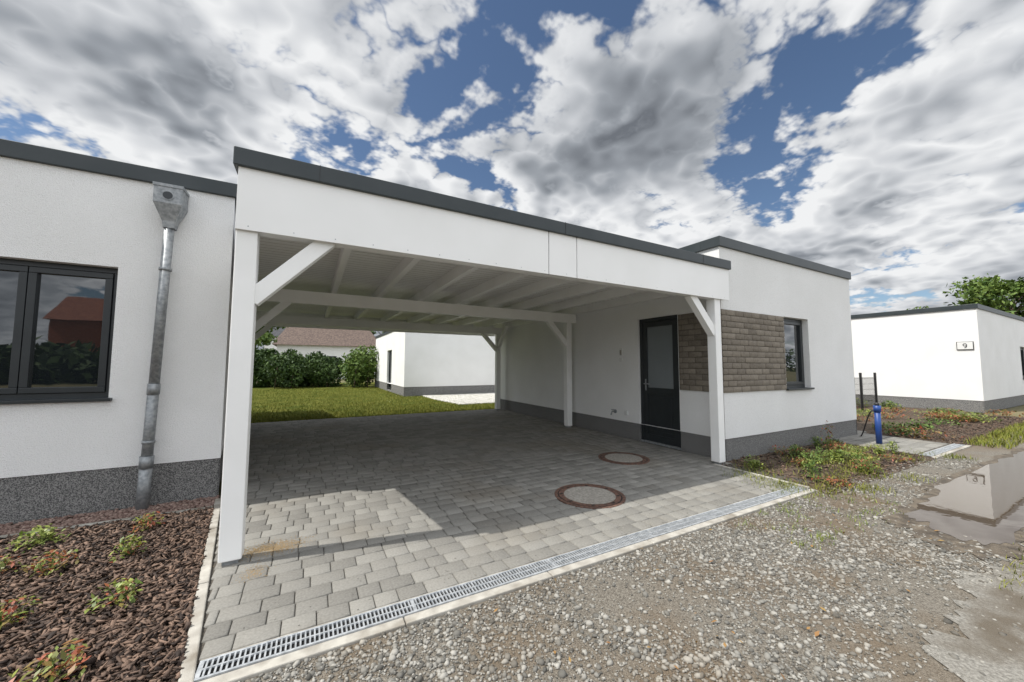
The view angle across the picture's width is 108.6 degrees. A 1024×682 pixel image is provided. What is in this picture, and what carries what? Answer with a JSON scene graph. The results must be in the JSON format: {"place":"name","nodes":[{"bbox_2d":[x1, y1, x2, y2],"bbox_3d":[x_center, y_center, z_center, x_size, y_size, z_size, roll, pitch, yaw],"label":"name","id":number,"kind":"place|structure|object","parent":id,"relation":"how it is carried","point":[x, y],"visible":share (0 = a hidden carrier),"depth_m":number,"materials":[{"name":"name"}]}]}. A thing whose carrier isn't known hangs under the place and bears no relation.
{"place":"outdoors","nodes":[
{"label":"outdoors","id":0,"kind":"place"},
{"bbox_2d":[0,506,213,681],"bbox_3d":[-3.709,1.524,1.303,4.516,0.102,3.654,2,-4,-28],"label":"bark mulch","id":1,"kind":"object","parent":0,"point":[192,529],"visible":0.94,"depth_m":2.25,"materials":[{"name":"brown wood"}]},
{"bbox_2d":[0,554,21,572],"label":"garden plant","id":2,"kind":"object","parent":1,"relation":"on","point":[6,562],"visible":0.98,"depth_m":2.54,"materials":[{"name":"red plant"}]},
{"bbox_2d":[0,595,41,630],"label":"garden plant","id":3,"kind":"object","parent":1,"relation":"on","point":[3,612],"visible":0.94,"depth_m":2.06,"materials":[{"name":"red plant"}]},
{"bbox_2d":[4,523,70,553],"bbox_3d":[-3.780,1.561,2.926,0.311,0.154,0.308,0,-4,7],"label":"garden plant","id":4,"kind":"object","parent":1,"relation":"on","point":[39,530],"visible":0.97,"depth_m":2.94,"materials":[{"name":"green plant"}]},
{"bbox_2d":[8,638,89,681],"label":"garden plant","id":5,"kind":"object","parent":1,"relation":"on","point":[49,663],"visible":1,"depth_m":1.68,"materials":[{"name":"green plant"}]},
{"bbox_2d":[20,549,79,577],"bbox_3d":[-3.211,1.539,2.555,0.262,0.162,0.265,2,-4,-28],"label":"garden plant","id":6,"kind":"object","parent":1,"relation":"on","point":[50,564],"visible":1,"depth_m":2.55,"materials":[{"name":"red plant"}]},
{"bbox_2d":[84,577,143,613],"bbox_3d":[-2.360,1.518,2.212,0.225,0.148,0.256,-1,-4,16],"label":"garden plant","id":7,"kind":"object","parent":1,"relation":"on","point":[130,594],"visible":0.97,"depth_m":2.21,"materials":[{"name":"green plant"}]},
{"bbox_2d":[108,533,146,562],"bbox_3d":[-2.882,1.550,2.786,0.204,0.161,0.204,2,-4,-28],"label":"garden plant","id":8,"kind":"object","parent":1,"relation":"on","point":[126,549],"visible":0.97,"depth_m":2.77,"materials":[{"name":"green plant"}]},
{"bbox_2d":[130,511,165,531],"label":"garden plant","id":9,"kind":"object","parent":1,"relation":"on","point":[149,519],"visible":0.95,"depth_m":3.21,"materials":[{"name":"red plant"}]},
{"bbox_2d":[264,337,277,349],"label":"walls","id":10,"kind":"structure","parent":0,"point":[271,346],"depth_m":52.15,"materials":[{"name":"white paint"}]},
{"bbox_2d":[269,327,284,336],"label":"roof","id":11,"kind":"structure","parent":10,"relation":"on","point":[278,332],"depth_m":53.01,"materials":[{"name":"tile"}]},
{"bbox_2d":[277,344,375,378],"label":"walls","id":12,"kind":"structure","parent":0,"point":[337,351],"depth_m":39.15,"materials":[{"name":"white paint"}]},
{"bbox_2d":[272,327,375,346],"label":"roof","id":13,"kind":"structure","parent":12,"relation":"on","point":[312,336],"depth_m":40.24,"materials":[{"name":"brown tile"}]},
{"bbox_2d":[251,382,500,422],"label":"lawn","id":14,"kind":"structure","parent":0,"point":[314,387],"depth_m":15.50,"materials":[{"name":"green plant"}]},
{"bbox_2d":[260,352,310,388],"bbox_3d":[-14.424,1.833,23.483,2.812,2.375,2.816,2,-4,-28],"label":"garden bush","id":15,"kind":"object","parent":14,"relation":"on","point":[288,372],"visible":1,"depth_m":23.04,"materials":[{"name":"green plant"}]},
{"bbox_2d":[253,348,373,387],"bbox_3d":[-15.053,1.869,25.994,11.244,2.796,3.593,2,-4,-28],"label":"hedge","id":16,"kind":"object","parent":14,"relation":"on","point":[261,379],"visible":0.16,"depth_m":25.12,"materials":[{"name":"green plant"}]},
{"bbox_2d":[306,356,342,386],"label":"garden bush","id":17,"kind":"object","parent":14,"relation":"on","point":[322,372],"visible":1,"depth_m":24.73,"materials":[{"name":"green plant"}]},
{"bbox_2d":[338,344,378,387],"bbox_3d":[-10.160,1.699,24.767,2.954,2.977,3.165,2,-4,-28],"label":"garden bush","id":18,"kind":"object","parent":14,"relation":"on","point":[358,368],"visible":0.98,"depth_m":24.22,"materials":[{"name":"green plant"}]},
{"bbox_2d":[375,332,494,396],"bbox_3d":[-1.948,1.363,24.386,12.220,3.480,9.270,2,-4,-28],"label":"white bungalow","id":19,"kind":"object","parent":14,"relation":"on","point":[414,364],"visible":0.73,"depth_m":18.66,"materials":[{"name":"paint"}]},
{"bbox_2d":[422,393,494,404],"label":"paved terrace","id":20,"kind":"structure","parent":0,"point":[458,398],"depth_m":16.11,"materials":[{"name":"concrete"}]},
{"bbox_2d":[197,409,810,664],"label":"paved driveway","id":21,"kind":"structure","parent":0,"point":[382,508],"depth_m":3.85,"materials":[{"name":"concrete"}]},
{"bbox_2d":[213,535,313,582],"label":"spilled sand","id":22,"kind":"structure","parent":21,"relation":"on","point":[275,547],"depth_m":2.89,"materials":[{"name":"beige sand"}]},
{"bbox_2d":[218,146,730,565],"bbox_3d":[-1.797,0.405,7.550,7.334,3.106,8.334,2,-4,-28],"label":"carport","id":23,"kind":"object","parent":21,"relation":"on","point":[320,246],"visible":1,"depth_m":4.29,"materials":[{"name":"white paint"}]},
{"bbox_2d":[555,484,625,509],"bbox_3d":[0.870,1.739,4.133,0.780,0.028,0.780,2,-4,-28],"label":"manhole cover","id":24,"kind":"object","parent":21,"relation":"on","point":[592,496],"visible":0.92,"depth_m":4.08,"materials":[{"name":"metal"}]},
{"bbox_2d":[598,452,649,464],"bbox_3d":[1.759,1.854,5.805,0.780,0.028,0.780,2,-4,-28],"label":"manhole cover","id":25,"kind":"object","parent":21,"relation":"on","point":[624,458],"visible":0.93,"depth_m":5.76,"materials":[{"name":"metal"}]},
{"bbox_2d":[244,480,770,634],"bbox_3d":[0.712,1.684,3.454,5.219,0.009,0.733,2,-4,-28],"label":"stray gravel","id":26,"kind":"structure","parent":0,"point":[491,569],"depth_m":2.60,"materials":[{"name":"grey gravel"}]},
{"bbox_2d":[0,0,1023,349],"label":"sky","id":27,"kind":"structure","parent":0,"point":[880,142],"materials":[{"name":"blue"}]},
{"bbox_2d":[197,379,1023,668],"bbox_3d":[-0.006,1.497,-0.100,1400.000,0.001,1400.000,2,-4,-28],"label":"ground","id":28,"kind":"structure","parent":0,"point":[1019,409],"depth_m":12.29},
{"bbox_2d":[0,506,212,538],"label":"edging kerb","id":29,"kind":"structure","parent":28,"relation":"on","point":[73,526],"depth_m":3.37,"materials":[{"name":"concrete"}]},
{"bbox_2d":[0,138,236,523],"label":"white bungalow","id":30,"kind":"object","parent":28,"relation":"on","point":[81,237],"visible":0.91,"depth_m":3.73,"materials":[{"name":"paint"}]},
{"bbox_2d":[0,270,105,393],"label":"window glass","id":31,"kind":"structure","parent":30,"relation":"in","point":[69,311],"depth_m":3.65,"materials":[{"name":"black"}]},
{"bbox_2d":[0,392,108,399],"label":"window sill","id":32,"kind":"structure","parent":30,"relation":"in","point":[92,394],"depth_m":3.59,"materials":[{"name":"grey metal"}]},
{"bbox_2d":[0,258,117,273],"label":"window frame top","id":33,"kind":"structure","parent":30,"relation":"in","point":[2,260],"depth_m":3.65,"materials":[{"name":"grey plastic"}]},
{"bbox_2d":[106,274,117,391],"bbox_3d":[-4.139,-0.087,3.839,0.055,1.229,0.060,2,-4,-28],"label":"window frame","id":34,"kind":"structure","parent":30,"relation":"in","point":[116,275],"depth_m":3.81,"materials":[{"name":"grey plastic"}]},
{"bbox_2d":[135,181,189,509],"bbox_3d":[-3.650,0.038,3.836,0.244,3.351,0.238,2,-4,-28],"label":"rain downpipe","id":35,"kind":"object","parent":30,"relation":"attached to","point":[170,201],"visible":0.96,"depth_m":3.81,"materials":[{"name":"metal"}]},
{"bbox_2d":[178,498,220,681],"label":"edging kerb","id":36,"kind":"structure","parent":28,"relation":"on","point":[189,664],"depth_m":2.19,"materials":[{"name":"concrete"}]},
{"bbox_2d":[254,326,285,356],"bbox_3d":[-21.232,0.134,30.387,5.343,6.653,4.580,-3,-5,39],"label":"deciduous tree","id":37,"kind":"object","parent":28,"relation":"on","point":[266,338],"visible":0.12,"depth_m":30.02,"materials":[{"name":"green plant"}]},
{"bbox_2d":[500,236,856,460],"bbox_3d":[3.458,0.407,10.398,4.746,3.560,8.075,2,-4,-28],"label":"white bungalow","id":38,"kind":"object","parent":28,"relation":"on","point":[787,358],"visible":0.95,"depth_m":7.03,"materials":[{"name":"paint"}]},
{"bbox_2d":[619,348,622,361],"bbox_3d":[2.268,0.290,7.665,0.022,0.280,0.080,2,-4,-28],"label":"wall light switch","id":39,"kind":"object","parent":38,"relation":"attached to","point":[620,353],"depth_m":7.65,"materials":[{"name":"white plastic"}]},
{"bbox_2d":[784,324,800,381],"bbox_3d":[5.277,0.231,7.001,0.835,1.258,0.030,2,-4,-28],"label":"window glass","id":40,"kind":"structure","parent":38,"relation":"in","point":[791,331],"depth_m":7.02,"materials":[{"name":"black"}]},
{"bbox_2d":[784,318,801,322],"bbox_3d":[5.282,-0.397,7.038,0.890,0.055,0.060,2,-4,-28],"label":"window frame top","id":41,"kind":"structure","parent":38,"relation":"in","point":[785,319],"depth_m":7.07,"materials":[{"name":"grey plastic"}]},
{"bbox_2d":[787,385,804,387],"bbox_3d":[5.278,0.858,6.954,0.890,0.055,0.060,2,-4,-28],"label":"window frame bottom","id":42,"kind":"structure","parent":38,"relation":"in","point":[788,386],"depth_m":6.97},
{"bbox_2d":[714,464,809,488],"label":"edging kerb","id":43,"kind":"structure","parent":28,"relation":"on","point":[799,485],"depth_m":4.87,"materials":[{"name":"concrete"}]},
{"bbox_2d":[851,303,1023,412],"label":"white bungalow","id":44,"kind":"object","parent":28,"relation":"on","point":[913,358],"visible":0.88,"depth_m":13.22,"materials":[{"name":"paint"}]},
{"bbox_2d":[956,341,973,349],"bbox_3d":[15.150,0.158,12.311,0.049,0.270,0.370,2,-4,-28],"label":"house number sign","id":45,"kind":"object","parent":44,"relation":"attached to","point":[965,345],"visible":1,"depth_m":12.29,"materials":[{"name":"white plastic"}]},
{"bbox_2d":[943,273,1023,316],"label":"deciduous tree","id":46,"kind":"object","parent":28,"relation":"on","point":[985,291],"visible":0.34,"depth_m":34.71,"materials":[{"name":"green plant"}]},
{"bbox_2d":[238,429,1023,681],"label":"gravel ground","id":47,"kind":"structure","parent":0,"point":[925,604],"depth_m":2.19,"materials":[{"name":"grey gravel"}]},
{"bbox_2d":[194,486,815,681],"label":"drainage channel","id":48,"kind":"object","parent":47,"relation":"on","point":[250,661],"visible":0.97,"depth_m":2.27,"materials":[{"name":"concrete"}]},
{"bbox_2d":[494,513,944,678],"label":"fallen leaves","id":49,"kind":"object","parent":47,"relation":"on","point":[725,645],"visible":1,"depth_m":2.05,"materials":[{"name":"brown plant"}]},
{"bbox_2d":[735,487,903,549],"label":"weeds","id":50,"kind":"object","parent":47,"relation":"on","point":[817,535],"visible":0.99,"depth_m":3.60,"materials":[{"name":"green plant"}]},
{"bbox_2d":[919,443,971,458],"bbox_3d":[7.651,1.938,6.486,1.954,0.054,0.218,2,-4,-28],"label":"drainage channel","id":51,"kind":"object","parent":47,"relation":"on","point":[950,448],"visible":0.93,"depth_m":6.43,"materials":[{"name":"concrete"}]},
{"bbox_2d":[881,448,1023,559],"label":"wet mud patch","id":52,"kind":"object","parent":47,"relation":"on","point":[901,520],"visible":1,"depth_m":3.27,"materials":[{"name":"brown soil"}]},
{"bbox_2d":[904,451,1023,544],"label":"puddle water","id":53,"kind":"structure","parent":52,"relation":"on","point":[984,505],"depth_m":3.90,"materials":[{"name":"brown liquid"}]},
{"bbox_2d":[965,419,1023,448],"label":"verge grass","id":54,"kind":"structure","parent":47,"relation":"on","point":[1005,435],"depth_m":7.42,"materials":[{"name":"green plant"}]},
{"bbox_2d":[991,534,1023,598],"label":"verge grass","id":55,"kind":"structure","parent":47,"relation":"on","point":[1014,571],"depth_m":2.61,"materials":[{"name":"green plant"}]},
{"bbox_2d":[722,413,1023,494],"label":"planting bed","id":56,"kind":"object","parent":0,"point":[891,470],"visible":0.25,"depth_m":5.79,"materials":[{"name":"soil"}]},
{"bbox_2d":[741,454,762,469],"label":"garden plant","id":57,"kind":"object","parent":56,"relation":"on","point":[752,462],"visible":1,"depth_m":5.24,"materials":[{"name":"green plant"}]},
{"bbox_2d":[770,445,796,455],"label":"garden plant","id":58,"kind":"object","parent":56,"relation":"on","point":[780,450],"visible":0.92,"depth_m":6.11,"materials":[{"name":"green plant"}]},
{"bbox_2d":[789,444,798,454],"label":"garden plant","id":59,"kind":"object","parent":56,"relation":"on","point":[794,451],"visible":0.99,"depth_m":5.96,"materials":[{"name":"green plant"}]},
{"bbox_2d":[790,457,808,464],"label":"garden plant","id":60,"kind":"object","parent":56,"relation":"on","point":[799,461],"visible":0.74,"depth_m":5.43,"materials":[{"name":"red plant"}]},
{"bbox_2d":[791,447,814,457],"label":"garden plant","id":61,"kind":"object","parent":56,"relation":"on","point":[803,451],"visible":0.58,"depth_m":5.99,"materials":[{"name":"green plant"}]},
{"bbox_2d":[790,450,822,463],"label":"garden plant","id":62,"kind":"object","parent":56,"relation":"on","point":[811,456],"visible":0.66,"depth_m":5.50,"materials":[{"name":"green plant"}]},
{"bbox_2d":[793,452,823,465],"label":"garden plant","id":63,"kind":"object","parent":56,"relation":"on","point":[809,457],"visible":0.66,"depth_m":5.35,"materials":[{"name":"green plant"}]},
{"bbox_2d":[802,461,820,480],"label":"garden plant","id":64,"kind":"object","parent":56,"relation":"on","point":[811,468],"visible":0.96,"depth_m":4.75,"materials":[{"name":"green plant"}]},
{"bbox_2d":[801,458,821,470],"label":"garden plant","id":65,"kind":"object","parent":56,"relation":"on","point":[805,464],"visible":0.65,"depth_m":5.15,"materials":[{"name":"green plant"}]},
{"bbox_2d":[805,437,824,446],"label":"garden plant","id":66,"kind":"object","parent":56,"relation":"on","point":[814,440],"visible":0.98,"depth_m":6.59,"materials":[{"name":"green plant"}]},
{"bbox_2d":[810,447,832,460],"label":"garden plant","id":67,"kind":"object","parent":56,"relation":"on","point":[821,453],"visible":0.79,"depth_m":5.71,"materials":[{"name":"green plant"}]},
{"bbox_2d":[820,420,833,443],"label":"garden plant","id":68,"kind":"object","parent":56,"relation":"on","point":[828,436],"visible":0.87,"depth_m":6.86,"materials":[{"name":"red plant"}]},
{"bbox_2d":[812,451,841,463],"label":"garden plant","id":69,"kind":"object","parent":56,"relation":"on","point":[827,458],"visible":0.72,"depth_m":5.58,"materials":[{"name":"green plant"}]},
{"bbox_2d":[811,475,852,488],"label":"garden plant","id":70,"kind":"object","parent":56,"relation":"on","point":[832,480],"visible":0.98,"depth_m":4.56,"materials":[{"name":"red plant"}]},
{"bbox_2d":[827,452,842,461],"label":"garden plant","id":71,"kind":"object","parent":56,"relation":"on","point":[835,456],"visible":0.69,"depth_m":5.74,"materials":[{"name":"green plant"}]},
{"bbox_2d":[821,448,850,461],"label":"garden plant","id":72,"kind":"object","parent":56,"relation":"on","point":[843,454],"visible":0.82,"depth_m":5.73,"materials":[{"name":"green plant"}]},
{"bbox_2d":[824,441,850,452],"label":"garden plant","id":73,"kind":"object","parent":56,"relation":"on","point":[836,445],"visible":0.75,"depth_m":6.25,"materials":[{"name":"red plant"}]},
{"bbox_2d":[722,442,977,497],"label":"weeds","id":74,"kind":"object","parent":56,"relation":"on","point":[863,487],"visible":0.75,"depth_m":4.96,"materials":[{"name":"green plant"}]},
{"bbox_2d":[844,444,870,454],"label":"garden plant","id":75,"kind":"object","parent":56,"relation":"on","point":[860,449],"visible":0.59,"depth_m":6.14,"materials":[{"name":"green plant"}]},
{"bbox_2d":[837,450,879,463],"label":"garden plant","id":76,"kind":"object","parent":56,"relation":"on","point":[860,456],"visible":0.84,"depth_m":5.57,"materials":[{"name":"green plant"}]},
{"bbox_2d":[849,457,881,470],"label":"garden plant","id":77,"kind":"object","parent":56,"relation":"on","point":[862,464],"visible":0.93,"depth_m":5.15,"materials":[{"name":"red plant"}]},
{"bbox_2d":[857,463,883,471],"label":"garden plant","id":78,"kind":"object","parent":56,"relation":"on","point":[869,467],"visible":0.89,"depth_m":5.11,"materials":[{"name":"green plant"}]},
{"bbox_2d":[873,448,885,454],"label":"garden plant","id":79,"kind":"object","parent":56,"relation":"on","point":[876,451],"visible":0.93,"depth_m":6.09,"materials":[{"name":"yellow plant"}]},
{"bbox_2d":[871,421,904,430],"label":"garden plant","id":80,"kind":"object","parent":56,"relation":"on","point":[886,425],"visible":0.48,"depth_m":8.54,"materials":[{"name":"green plant"}]},
{"bbox_2d":[886,441,899,452],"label":"garden plant","id":81,"kind":"object","parent":56,"relation":"on","point":[891,443],"visible":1,"depth_m":6.24,"materials":[{"name":"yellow plant"}]},
{"bbox_2d":[878,454,913,461],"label":"garden plant","id":82,"kind":"object","parent":56,"relation":"on","point":[896,459],"visible":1,"depth_m":5.72,"materials":[{"name":"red plant"}]},
{"bbox_2d":[884,421,930,436],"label":"garden plant","id":83,"kind":"object","parent":56,"relation":"on","point":[902,430],"visible":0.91,"depth_m":7.81,"materials":[{"name":"green plant"}]},
{"bbox_2d":[898,422,936,430],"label":"garden plant","id":84,"kind":"object","parent":56,"relation":"on","point":[922,425],"visible":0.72,"depth_m":8.75,"materials":[{"name":"green plant"}]},
{"bbox_2d":[882,424,964,440],"bbox_3d":[8.565,1.887,7.674,1.141,0.257,1.157,2,-4,-28],"label":"garden plant","id":85,"kind":"object","parent":56,"relation":"on","point":[922,433],"visible":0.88,"depth_m":7.67,"materials":[{"name":"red plant"}]},
{"bbox_2d":[914,410,957,417],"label":"garden plant","id":86,"kind":"object","parent":56,"relation":"on","point":[935,412],"visible":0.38,"depth_m":10.98,"materials":[{"name":"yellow plant"}]},
{"bbox_2d":[906,417,967,426],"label":"garden plant","id":87,"kind":"object","parent":56,"relation":"on","point":[937,421],"visible":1,"depth_m":9.45,"materials":[{"name":"green plant"}]},
{"bbox_2d":[924,411,957,418],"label":"garden plant","id":88,"kind":"object","parent":56,"relation":"on","point":[940,414],"visible":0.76,"depth_m":10.27,"materials":[{"name":"red plant"}]},
{"bbox_2d":[917,411,978,422],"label":"garden plant","id":89,"kind":"object","parent":56,"relation":"on","point":[955,416],"visible":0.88,"depth_m":10.09,"materials":[{"name":"green plant"}]},
{"bbox_2d":[947,415,977,421],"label":"garden plant","id":90,"kind":"object","parent":56,"relation":"on","point":[964,418],"visible":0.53,"depth_m":9.94,"materials":[{"name":"green plant"}]},
{"bbox_2d":[945,411,1000,422],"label":"garden plant","id":91,"kind":"object","parent":56,"relation":"on","point":[971,415],"visible":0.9,"depth_m":9.77,"materials":[{"name":"green plant"}]},
{"bbox_2d":[955,412,996,420],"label":"garden plant","id":92,"kind":"object","parent":56,"relation":"on","point":[985,416],"visible":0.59,"depth_m":9.99,"materials":[{"name":"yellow plant"}]},
{"bbox_2d":[981,409,1023,417],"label":"garden plant","id":93,"kind":"object","parent":56,"relation":"on","point":[1009,412],"visible":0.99,"depth_m":10.84,"materials":[{"name":"green plant"}]},
{"bbox_2d":[835,430,949,454],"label":"paved walkway","id":94,"kind":"structure","parent":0,"point":[911,446],"depth_m":7.05,"materials":[{"name":"concrete"}]},
{"bbox_2d":[861,410,874,435],"bbox_3d":[7.185,1.622,7.335,0.138,0.724,0.834,-1,-4,24],"label":"black cable","id":95,"kind":"object","parent":94,"relation":"on","point":[866,422],"visible":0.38,"depth_m":7.40,"materials":[{"name":"rubber"}]},
{"bbox_2d":[873,403,882,443],"bbox_3d":[6.931,1.569,6.968,0.112,0.790,0.112,2,-4,-28],"label":"blue water standpipe","id":96,"kind":"object","parent":94,"relation":"on","point":[877,418],"visible":0.87,"depth_m":6.94,"materials":[{"name":"plastic"}]},
{"bbox_2d":[856,404,966,431],"bbox_3d":[9.010,2.491,14.763,8.350,0.001,10.400,2,-4,-28],"label":"planting bed","id":97,"kind":"object","parent":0,"point":[868,427],"visible":0.2,"depth_m":10.73,"materials":[{"name":"soil"}]},
{"bbox_2d":[854,373,877,410],"bbox_3d":[11.841,1.715,12.476,2.460,1.270,0.060,2,-4,-28],"label":"fence","id":98,"kind":"object","parent":97,"relation":"on","point":[860,394],"visible":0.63,"depth_m":12.60,"materials":[{"name":"black metal"}]},
{"bbox_2d":[856,408,890,415],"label":"garden plant","id":99,"kind":"object","parent":97,"relation":"on","point":[864,411],"visible":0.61,"depth_m":10.97,"materials":[{"name":"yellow plant"}]},
{"bbox_2d":[868,411,909,418],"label":"garden plant","id":100,"kind":"object","parent":97,"relation":"on","point":[891,416],"visible":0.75,"depth_m":10.42,"materials":[{"name":"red plant"}]},
{"bbox_2d":[880,403,901,407],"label":"garden plant","id":101,"kind":"object","parent":97,"relation":"on","point":[889,404],"visible":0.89,"depth_m":12.85,"materials":[{"name":"green plant"}]},
{"bbox_2d":[881,407,917,413],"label":"garden plant","id":102,"kind":"object","parent":97,"relation":"on","point":[892,409],"visible":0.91,"depth_m":11.83,"materials":[{"name":"red plant"}]},
{"bbox_2d":[927,407,965,414],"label":"garden plant","id":103,"kind":"object","parent":97,"relation":"on","point":[945,410],"visible":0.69,"depth_m":11.38,"materials":[{"name":"green plant"}]},
{"bbox_2d":[922,545,1023,681],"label":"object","id":104,"kind":"structure","parent":0,"point":[983,643],"depth_m":2.02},
{"label":"pebble strip","id":105,"kind":"object","parent":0,"visible":0},
{"bbox_2d":[0,495,219,534],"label":"pebble strip stones","id":106,"kind":"object","parent":105,"relation":"on","point":[76,519],"visible":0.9,"depth_m":3.51,"materials":[{"name":"grey gravel"}]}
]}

